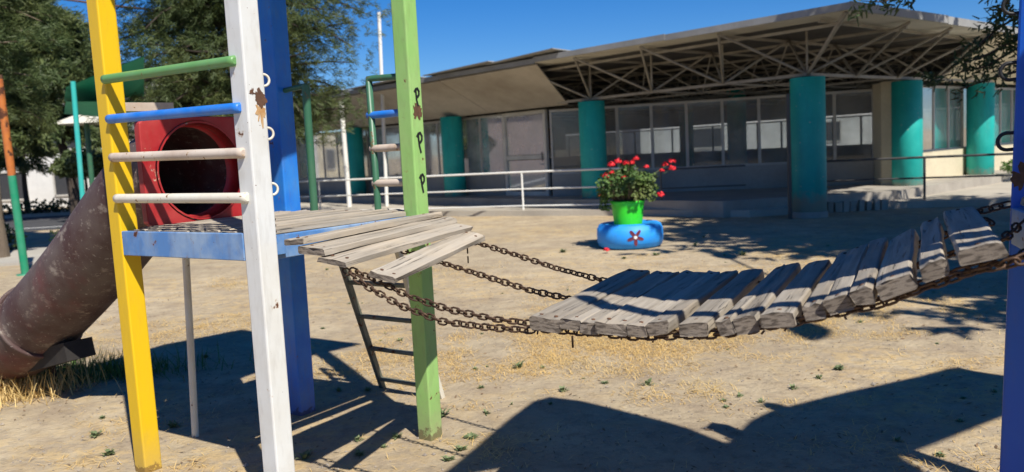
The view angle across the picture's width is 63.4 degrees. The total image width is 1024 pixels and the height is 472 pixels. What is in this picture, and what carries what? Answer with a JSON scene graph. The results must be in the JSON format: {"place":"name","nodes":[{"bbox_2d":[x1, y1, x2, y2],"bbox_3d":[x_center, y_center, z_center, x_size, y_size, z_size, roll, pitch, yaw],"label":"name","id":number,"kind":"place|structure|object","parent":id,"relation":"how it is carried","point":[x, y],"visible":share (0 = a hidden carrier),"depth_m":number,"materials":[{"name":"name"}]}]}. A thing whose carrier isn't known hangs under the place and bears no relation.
{"place":"outdoors","nodes":[
{"label":"outdoors","id":0,"kind":"place"},
{"bbox_2d":[0,247,46,265],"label":"pavement","id":1,"kind":"structure","parent":0,"point":[34,255],"depth_m":16.25,"materials":[{"name":"grey concrete"}]},
{"bbox_2d":[4,223,26,249],"bbox_3d":[-11.198,0.098,17.962,1.348,0.793,1.043,-3,6,0],"label":"clipped shrub","id":2,"kind":"object","parent":1,"relation":"on","point":[10,236],"visible":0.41,"depth_m":18.01,"materials":[{"name":"green plant"}]},
{"bbox_2d":[3,210,69,218],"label":"pavement","id":3,"kind":"structure","parent":0,"point":[61,213],"depth_m":33.18,"materials":[{"name":"grey concrete"}]},
{"bbox_2d":[2,197,69,214],"bbox_3d":[-18.791,-1.167,33.579,12.421,0.939,0.981,-3,6,0],"label":"clipped shrub","id":4,"kind":"object","parent":3,"relation":"on","point":[55,206],"visible":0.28,"depth_m":33.44,"materials":[{"name":"green plant"}]},
{"bbox_2d":[0,103,134,209],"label":"white house","id":5,"kind":"structure","parent":0,"point":[41,187],"depth_m":41.82,"materials":[{"name":"paint"}]},
{"bbox_2d":[0,171,23,201],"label":"window","id":6,"kind":"structure","parent":5,"relation":"in","point":[4,185],"depth_m":41.81,"materials":[{"name":"glass"}]},
{"bbox_2d":[47,141,75,149],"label":"window","id":7,"kind":"structure","parent":5,"relation":"in","point":[71,145],"depth_m":41.62,"materials":[{"name":"glass"}]},
{"bbox_2d":[52,173,78,196],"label":"window","id":8,"kind":"structure","parent":5,"relation":"in","point":[59,185],"depth_m":41.81,"materials":[{"name":"glass"}]},
{"bbox_2d":[4,215,199,231],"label":"road","id":9,"kind":"structure","parent":0,"point":[34,223],"depth_m":28.86,"materials":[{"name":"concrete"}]},
{"bbox_2d":[0,47,56,221],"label":"conifer tree","id":10,"kind":"object","parent":9,"relation":"on","point":[22,130],"visible":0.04,"depth_m":29.09,"materials":[{"name":"green plant"}]},
{"bbox_2d":[0,0,131,213],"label":"conifer tree","id":11,"kind":"object","parent":9,"relation":"on","point":[57,59],"visible":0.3,"depth_m":28.94,"materials":[{"name":"green plant"}]},
{"bbox_2d":[46,144,103,203],"bbox_3d":[-13.867,-1.756,27.628,3.021,2.626,1.904,-5,6,-14],"label":"round tree","id":12,"kind":"object","parent":9,"relation":"on","point":[65,165],"visible":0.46,"depth_m":27.08,"materials":[{"name":"green plant"}]},
{"bbox_2d":[57,115,98,185],"bbox_3d":[-13.176,-2.119,25.959,1.500,3.554,1.500,-3,6,0],"label":"canopy","id":13,"kind":"object","parent":9,"relation":"on","point":[68,121],"visible":0.47,"depth_m":25.82,"materials":[{"name":"white paint"}]},
{"bbox_2d":[66,0,145,9],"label":"overhead cable","id":14,"kind":"object","parent":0,"point":[86,2],"visible":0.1,"depth_m":24.01,"materials":[{"name":"metal"}]},
{"bbox_2d":[6,341,253,391],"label":"tall green grass","id":15,"kind":"structure","parent":0,"point":[115,370],"depth_m":6.58,"materials":[{"name":"green plant"}]},
{"bbox_2d":[1,244,1006,471],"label":"dry grass","id":16,"kind":"structure","parent":0,"point":[598,340],"depth_m":6.41,"materials":[{"name":"plant"}]},
{"bbox_2d":[0,147,1010,471],"bbox_3d":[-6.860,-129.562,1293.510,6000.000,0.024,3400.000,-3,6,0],"label":"ground","id":17,"kind":"structure","parent":0,"point":[574,409],"depth_m":5.75,"materials":[{"name":"beige sand"}]},
{"bbox_2d":[0,75,28,275],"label":"play pole","id":18,"kind":"object","parent":17,"relation":"on","point":[14,192],"visible":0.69,"depth_m":13.53,"materials":[{"name":"teal metal"}]},
{"bbox_2d":[0,99,64,210],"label":"conifer tree","id":19,"kind":"object","parent":17,"relation":"on","point":[36,155],"visible":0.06,"depth_m":34.92,"materials":[{"name":"green plant"}]},
{"bbox_2d":[0,0,80,257],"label":"conifer tree","id":20,"kind":"object","parent":17,"relation":"on","point":[14,31],"visible":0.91,"depth_m":16.11,"materials":[{"name":"green plant"}]},
{"bbox_2d":[0,357,122,407],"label":"tall dry grass","id":21,"kind":"structure","parent":17,"relation":"on","point":[15,388],"depth_m":6.14,"materials":[{"name":"plant"}]},
{"bbox_2d":[89,430,101,436],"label":"weed tuft","id":22,"kind":"object","parent":17,"relation":"on","point":[94,433],"visible":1,"depth_m":5.08,"materials":[{"name":"green plant"}]},
{"bbox_2d":[64,56,143,199],"bbox_3d":[-7.770,-1.483,16.233,1.539,3.687,4.314,-6,7,-28],"label":"shade sail","id":23,"kind":"object","parent":17,"relation":"on","point":[80,98],"visible":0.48,"depth_m":14.98,"materials":[{"name":"green fabric"}]},
{"bbox_2d":[102,448,114,455],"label":"weed tuft","id":24,"kind":"object","parent":17,"relation":"on","point":[109,452],"visible":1,"depth_m":4.72,"materials":[{"name":"green plant"}]},
{"bbox_2d":[48,218,192,240],"bbox_3d":[-8.572,-0.132,18.608,3.405,0.801,1.165,-4,6,-12],"label":"clipped shrub","id":25,"kind":"object","parent":17,"relation":"on","point":[56,233],"visible":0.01,"depth_m":18.33,"materials":[{"name":"green plant"}]},
{"bbox_2d":[167,420,183,427],"bbox_3d":[-2.110,1.179,5.187,0.114,0.044,0.092,-3,6,4],"label":"weed tuft","id":26,"kind":"object","parent":17,"relation":"on","point":[173,424],"visible":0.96,"depth_m":5.18,"materials":[{"name":"green plant"}]},
{"bbox_2d":[0,0,444,471],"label":"play tower","id":27,"kind":"structure","parent":17,"relation":"on","point":[165,176],"depth_m":4.52,"materials":[{"name":"yellow paint"}]},
{"bbox_2d":[55,0,391,148],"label":"conifer tree","id":28,"kind":"object","parent":17,"relation":"on","point":[201,25],"visible":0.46,"depth_m":18.57,"materials":[{"name":"green plant"}]},
{"bbox_2d":[295,449,311,459],"bbox_3d":[-1.129,1.190,4.517,0.093,0.051,0.114,-1,6,18],"label":"weed tuft","id":29,"kind":"object","parent":17,"relation":"on","point":[305,454],"visible":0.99,"depth_m":4.51,"materials":[{"name":"green plant"}]},
{"bbox_2d":[354,435,362,441],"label":"weed tuft","id":30,"kind":"object","parent":17,"relation":"on","point":[357,438],"visible":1,"depth_m":4.74,"materials":[{"name":"green plant"}]},
{"bbox_2d":[354,449,364,455],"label":"weed tuft","id":31,"kind":"object","parent":17,"relation":"on","point":[358,452],"visible":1,"depth_m":4.52,"materials":[{"name":"green plant"}]},
{"bbox_2d":[362,124,398,128],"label":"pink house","id":32,"kind":"structure","parent":17,"relation":"on","point":[381,125],"depth_m":51.24,"materials":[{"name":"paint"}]},
{"bbox_2d":[392,432,403,439],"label":"weed tuft","id":33,"kind":"object","parent":17,"relation":"on","point":[395,435],"visible":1,"depth_m":4.77,"materials":[{"name":"green plant"}]},
{"bbox_2d":[441,407,451,416],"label":"weed tuft","id":34,"kind":"object","parent":17,"relation":"on","point":[442,413],"visible":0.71,"depth_m":5.14,"materials":[{"name":"green plant"}]},
{"bbox_2d":[441,455,454,460],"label":"weed tuft","id":35,"kind":"object","parent":17,"relation":"on","point":[446,458],"visible":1,"depth_m":4.38,"materials":[{"name":"green plant"}]},
{"bbox_2d":[453,444,467,450],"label":"weed tuft","id":36,"kind":"object","parent":17,"relation":"on","point":[459,448],"visible":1,"depth_m":4.51,"materials":[{"name":"green plant"}]},
{"bbox_2d":[463,432,479,439],"bbox_3d":[-0.230,1.132,4.697,0.102,0.030,0.092,2,8,40],"label":"weed tuft","id":37,"kind":"object","parent":17,"relation":"on","point":[472,435],"visible":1,"depth_m":4.69,"materials":[{"name":"green plant"}]},
{"bbox_2d":[0,221,1005,471],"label":"pebbles","id":38,"kind":"object","parent":17,"relation":"on","point":[544,395],"visible":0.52,"depth_m":5.17,"materials":[{"name":"stone"}]},
{"bbox_2d":[3,250,1003,471],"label":"dead leaves","id":39,"kind":"object","parent":17,"relation":"on","point":[919,468],"visible":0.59,"depth_m":4.96,"materials":[{"name":"brown plant"}]},
{"bbox_2d":[513,361,523,367],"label":"weed tuft","id":40,"kind":"object","parent":17,"relation":"on","point":[518,364],"visible":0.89,"depth_m":6.15,"materials":[{"name":"green plant"}]},
{"bbox_2d":[559,385,567,391],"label":"weed tuft","id":41,"kind":"object","parent":17,"relation":"on","point":[561,388],"visible":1,"depth_m":5.51,"materials":[{"name":"green plant"}]},
{"bbox_2d":[597,220,662,249],"bbox_3d":[1.881,-0.027,13.221,1.048,0.384,1.056,-3,6,0],"label":"tyre planter","id":42,"kind":"object","parent":17,"relation":"on","point":[645,234],"visible":0.9,"depth_m":12.79,"materials":[{"name":"blue rubber"}]},
{"bbox_2d":[610,200,644,224],"bbox_3d":[1.849,-0.250,13.202,0.550,0.635,0.550,-3,6,0],"label":"flower pot","id":43,"kind":"object","parent":42,"relation":"in","point":[627,212],"visible":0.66,"depth_m":12.98,"materials":[{"name":"green plastic"}]},
{"bbox_2d":[595,156,675,210],"bbox_3d":[1.955,-0.847,13.153,1.276,0.853,0.987,-3,6,0],"label":"geranium plant","id":44,"kind":"object","parent":43,"relation":"in","point":[624,183],"visible":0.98,"depth_m":12.96,"materials":[{"name":"green plant"}]},
{"bbox_2d":[639,378,654,385],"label":"weed tuft","id":45,"kind":"object","parent":17,"relation":"on","point":[647,382],"visible":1,"depth_m":5.54,"materials":[{"name":"green plant"}]},
{"bbox_2d":[300,170,1011,217],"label":"raised platform","id":46,"kind":"structure","parent":17,"relation":"on","point":[716,203],"depth_m":19.35,"materials":[{"name":"concrete"}]},
{"bbox_2d":[129,1,1017,218],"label":"glass hall","id":47,"kind":"structure","parent":46,"relation":"on","point":[804,73],"depth_m":21.66,"materials":[{"name":"teal paint"}]},
{"bbox_2d":[296,138,299,178],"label":"window","id":48,"kind":"structure","parent":47,"relation":"in","point":[296,138],"depth_m":33.87,"materials":[{"name":"glass"}]},
{"bbox_2d":[296,136,307,178],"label":"window","id":49,"kind":"structure","parent":47,"relation":"in","point":[302,158],"depth_m":33.58,"materials":[{"name":"glass"}]},
{"bbox_2d":[313,134,324,178],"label":"window","id":50,"kind":"structure","parent":47,"relation":"in","point":[319,156],"depth_m":32.51,"materials":[{"name":"metal"}]},
{"bbox_2d":[322,132,338,178],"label":"window","id":51,"kind":"structure","parent":47,"relation":"in","point":[330,153],"depth_m":31.80,"materials":[{"name":"glass"}]},
{"bbox_2d":[336,131,344,178],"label":"window","id":52,"kind":"structure","parent":47,"relation":"in","point":[339,147],"depth_m":31.25,"materials":[{"name":"glass"}]},
{"bbox_2d":[362,128,368,177],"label":"window","id":53,"kind":"structure","parent":47,"relation":"in","point":[363,131],"depth_m":29.87,"materials":[{"name":"glass"}]},
{"bbox_2d":[366,127,383,177],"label":"window","id":54,"kind":"structure","parent":47,"relation":"in","point":[378,129],"depth_m":29.23,"materials":[{"name":"glass"}]},
{"bbox_2d":[386,125,401,176],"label":"window","id":55,"kind":"structure","parent":47,"relation":"in","point":[394,169],"depth_m":28.48,"materials":[{"name":"glass"}]},
{"bbox_2d":[423,121,439,174],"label":"window","id":56,"kind":"structure","parent":47,"relation":"in","point":[430,128],"depth_m":26.79,"materials":[{"name":"glass"}]},
{"bbox_2d":[437,121,442,174],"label":"window","id":57,"kind":"structure","parent":47,"relation":"in","point":[438,122],"depth_m":26.44,"materials":[{"name":"glass"}]},
{"bbox_2d":[462,116,481,175],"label":"window","id":58,"kind":"structure","parent":47,"relation":"in","point":[471,127],"depth_m":25.19,"materials":[{"name":"glass"}]},
{"bbox_2d":[479,114,504,175],"bbox_3d":[-0.566,-2.674,24.463,0.050,1.770,1.080,-8,8,-40],"label":"window","id":59,"kind":"structure","parent":47,"relation":"in","point":[491,130],"depth_m":24.48,"materials":[{"name":"glass"}]},
{"bbox_2d":[502,109,550,195],"bbox_3d":[0.417,-2.324,23.426,0.216,2.360,1.802,-8,7,-39],"label":"door","id":60,"kind":"structure","parent":47,"relation":"in","point":[526,136],"depth_m":23.35,"materials":[{"name":"grey metal"}]},
{"bbox_2d":[554,136,568,157],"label":"window","id":61,"kind":"structure","parent":47,"relation":"in","point":[557,153],"depth_m":44.75,"materials":[{"name":"glass"}]},
{"bbox_2d":[549,108,580,173],"bbox_3d":[1.481,-2.538,22.252,0.896,1.730,0.050,-2,6,15],"label":"window","id":62,"kind":"structure","parent":47,"relation":"in","point":[573,109],"depth_m":22.30,"materials":[{"name":"metal"}]},
{"bbox_2d":[568,135,579,157],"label":"window","id":63,"kind":"structure","parent":47,"relation":"in","point":[574,140],"depth_m":44.11,"materials":[{"name":"glass"}]},
{"bbox_2d":[605,106,617,170],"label":"window","id":64,"kind":"structure","parent":47,"relation":"in","point":[606,107],"depth_m":21.87,"materials":[{"name":"metal"}]},
{"bbox_2d":[606,132,616,155],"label":"window","id":65,"kind":"structure","parent":47,"relation":"in","point":[611,146],"depth_m":42.11,"materials":[{"name":"glass"}]},
{"bbox_2d":[619,131,634,155],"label":"window","id":66,"kind":"structure","parent":47,"relation":"in","point":[626,131],"depth_m":41.20,"materials":[{"name":"metal"}]},
{"bbox_2d":[616,103,652,170],"bbox_3d":[3.215,-2.583,21.799,0.896,1.730,0.050,-2,6,15],"label":"window","id":67,"kind":"structure","parent":47,"relation":"in","point":[634,105],"depth_m":21.78,"materials":[{"name":"metal"}]},
{"bbox_2d":[634,130,650,154],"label":"window","id":68,"kind":"structure","parent":47,"relation":"in","point":[640,130],"depth_m":40.86,"materials":[{"name":"metal"}]},
{"bbox_2d":[653,128,671,153],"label":"window","id":69,"kind":"structure","parent":47,"relation":"in","point":[669,128],"depth_m":39.58,"materials":[{"name":"glass"}]},
{"bbox_2d":[650,101,686,169],"bbox_3d":[4.081,-2.606,21.572,0.896,1.730,0.050,-2,6,15],"label":"window","id":70,"kind":"structure","parent":47,"relation":"in","point":[680,102],"depth_m":21.58,"materials":[{"name":"metal"}]},
{"bbox_2d":[671,128,679,152],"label":"window","id":71,"kind":"structure","parent":47,"relation":"in","point":[671,128],"depth_m":39.15,"materials":[{"name":"metal"}]},
{"bbox_2d":[693,126,712,151],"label":"window","id":72,"kind":"structure","parent":47,"relation":"in","point":[697,126],"depth_m":37.81,"materials":[{"name":"metal"}]},
{"bbox_2d":[685,99,722,166],"bbox_3d":[4.948,-2.629,21.345,0.896,1.730,0.050,-2,6,15],"label":"window","id":73,"kind":"structure","parent":47,"relation":"in","point":[710,100],"depth_m":21.35,"materials":[{"name":"metal"}]},
{"bbox_2d":[712,124,727,151],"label":"window","id":74,"kind":"structure","parent":47,"relation":"in","point":[713,126],"depth_m":37.41,"materials":[{"name":"metal"}]},
{"bbox_2d":[721,96,758,165],"bbox_3d":[5.815,-2.652,21.119,0.896,1.730,0.050,-2,6,15],"label":"window","id":75,"kind":"structure","parent":47,"relation":"in","point":[756,97],"depth_m":21.11,"materials":[{"name":"metal"}]},
{"bbox_2d":[746,122,756,149],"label":"window","id":76,"kind":"structure","parent":47,"relation":"in","point":[755,122],"depth_m":35.82,"materials":[{"name":"metal"}]},
{"bbox_2d":[757,121,780,149],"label":"window","id":77,"kind":"structure","parent":47,"relation":"in","point":[769,121],"depth_m":35.28,"materials":[{"name":"metal"}]},
{"bbox_2d":[758,95,786,164],"bbox_3d":[6.681,-2.675,20.892,0.896,1.730,0.050,-2,6,15],"label":"window","id":78,"kind":"structure","parent":47,"relation":"in","point":[772,96],"depth_m":20.95,"materials":[{"name":"metal"}]},
{"bbox_2d":[781,120,786,148],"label":"window","id":79,"kind":"structure","parent":47,"relation":"in","point":[783,120],"depth_m":34.86,"materials":[{"name":"metal"}]},
{"bbox_2d":[826,117,832,146],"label":"window","id":80,"kind":"structure","parent":47,"relation":"in","point":[826,117],"depth_m":33.18,"materials":[{"name":"metal"}]},
{"bbox_2d":[826,91,834,159],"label":"window","id":81,"kind":"structure","parent":47,"relation":"in","point":[832,92],"depth_m":20.51,"materials":[{"name":"metal"}]},
{"bbox_2d":[832,115,860,146],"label":"window","id":82,"kind":"structure","parent":47,"relation":"in","point":[855,115],"depth_m":32.56,"materials":[{"name":"metal"}]},
{"bbox_2d":[834,89,872,159],"bbox_3d":[8.415,-2.720,20.439,0.896,1.730,0.050,-2,6,15],"label":"window","id":83,"kind":"structure","parent":47,"relation":"in","point":[863,90],"depth_m":20.42,"materials":[{"name":"metal"}]},
{"bbox_2d":[860,114,871,145],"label":"window","id":84,"kind":"structure","parent":47,"relation":"in","point":[861,116],"depth_m":32.23,"materials":[{"name":"metal"}]},
{"bbox_2d":[923,85,933,151],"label":"window","id":85,"kind":"structure","parent":47,"relation":"in","point":[928,96],"depth_m":20.91,"materials":[{"name":"glass"}]},
{"bbox_2d":[934,86,948,150],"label":"window","id":86,"kind":"structure","parent":47,"relation":"in","point":[941,97],"depth_m":21.41,"materials":[{"name":"glass"}]},
{"bbox_2d":[949,86,962,149],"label":"window","id":87,"kind":"structure","parent":47,"relation":"in","point":[955,110],"depth_m":22.01,"materials":[{"name":"glass"}]},
{"bbox_2d":[963,86,965,147],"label":"window","id":88,"kind":"structure","parent":47,"relation":"in","point":[964,93],"depth_m":22.37,"materials":[{"name":"glass"}]},
{"bbox_2d":[995,87,1000,144],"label":"window","id":89,"kind":"structure","parent":47,"relation":"in","point":[997,97],"depth_m":23.94,"materials":[{"name":"glass"}]},
{"bbox_2d":[1001,87,1011,144],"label":"window","id":90,"kind":"structure","parent":47,"relation":"in","point":[1006,94],"depth_m":24.38,"materials":[{"name":"glass"}]},
{"bbox_2d":[1012,88,1015,143],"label":"window","id":91,"kind":"structure","parent":47,"relation":"in","point":[1013,89],"depth_m":24.72,"materials":[{"name":"glass"}]},
{"bbox_2d":[300,181,1011,216],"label":"walkway","id":92,"kind":"structure","parent":17,"relation":"on","point":[989,194],"depth_m":19.11,"materials":[{"name":"concrete"}]},
{"bbox_2d":[339,102,351,206],"bbox_3d":[-5.192,-2.449,25.961,0.330,3.469,0.330,-3,6,0],"label":"flagpole","id":93,"kind":"object","parent":92,"relation":"on","point":[346,168],"visible":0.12,"depth_m":25.93,"materials":[{"name":"white metal"}]},
{"bbox_2d":[377,12,388,205],"bbox_3d":[-3.956,-3.717,25.188,0.316,6.016,0.242,-6,6,-25],"label":"flagpole","id":94,"kind":"object","parent":92,"relation":"on","point":[382,109],"visible":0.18,"depth_m":25.12,"materials":[{"name":"white metal"}]},
{"bbox_2d":[299,167,635,209],"bbox_3d":[-2.323,-1.065,21.616,11.503,1.014,0.360,-1,6,23],"label":"pipe railing","id":95,"kind":"object","parent":92,"relation":"on","point":[521,188],"visible":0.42,"depth_m":20.95,"materials":[{"name":"white metal"}]},
{"bbox_2d":[660,165,745,199],"bbox_3d":[4.240,-1.067,18.436,1.854,0.949,0.040,-2,6,11],"label":"pipe railing","id":96,"kind":"object","parent":92,"relation":"on","point":[661,188],"visible":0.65,"depth_m":18.41,"materials":[{"name":"metal"}]},
{"bbox_2d":[826,152,1012,199],"bbox_3d":[9.729,-1.199,16.850,6.739,0.955,0.135,0,6,25],"label":"pipe railing","id":97,"kind":"object","parent":92,"relation":"on","point":[924,177],"visible":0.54,"depth_m":17.37,"materials":[{"name":"metal"}]},
{"bbox_2d":[1000,159,1012,173],"bbox_3d":[13.106,-1.798,21.504,0.923,0.447,0.653,-3,6,0],"label":"clipped shrub","id":98,"kind":"object","parent":92,"relation":"on","point":[1007,167],"visible":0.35,"depth_m":21.45,"materials":[{"name":"green plant"}]},
{"bbox_2d":[622,113,871,153],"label":"pale building","id":99,"kind":"structure","parent":17,"relation":"on","point":[847,131],"depth_m":49.73,"materials":[{"name":"white paint"}]},
{"bbox_2d":[693,126,724,148],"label":"window","id":100,"kind":"structure","parent":99,"relation":"in","point":[702,136],"depth_m":49.70,"materials":[{"name":"glass"}]},
{"bbox_2d":[826,120,841,142],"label":"window","id":101,"kind":"structure","parent":99,"relation":"in","point":[838,122],"depth_m":49.70,"materials":[{"name":"glass"}]},
{"bbox_2d":[832,364,843,369],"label":"weed tuft","id":102,"kind":"object","parent":17,"relation":"on","point":[838,367],"visible":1,"depth_m":5.67,"materials":[{"name":"green plant"}]},
{"bbox_2d":[847,0,1018,103],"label":"shade tree","id":103,"kind":"object","parent":17,"relation":"on","point":[1009,39],"visible":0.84,"depth_m":10.18,"materials":[{"name":"green plant"}]},
{"bbox_2d":[933,451,945,456],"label":"weed tuft","id":104,"kind":"object","parent":17,"relation":"on","point":[939,453],"visible":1,"depth_m":4.09,"materials":[{"name":"green plant"}]},
{"bbox_2d":[995,0,1023,471],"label":"play tower","id":105,"kind":"structure","parent":17,"relation":"on","point":[1012,445],"depth_m":2.99,"materials":[{"name":"blue paint"}]},
{"bbox_2d":[284,200,1023,347],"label":"plank bridge","id":106,"kind":"structure","parent":105,"relation":"attached to","point":[627,304],"depth_m":2.97,"materials":[{"name":"wood"}]},
{"bbox_2d":[50,0,1018,133],"label":"sky","id":107,"kind":"structure","parent":0,"point":[452,34],"materials":[{"name":"blue"}]},
{"bbox_2d":[565,131,621,146],"bbox_3d":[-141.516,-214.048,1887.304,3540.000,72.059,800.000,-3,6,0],"label":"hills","id":108,"kind":"structure","parent":0,"point":[620,139],"depth_m":1626.80,"materials":[{"name":"grey"}]}
]}

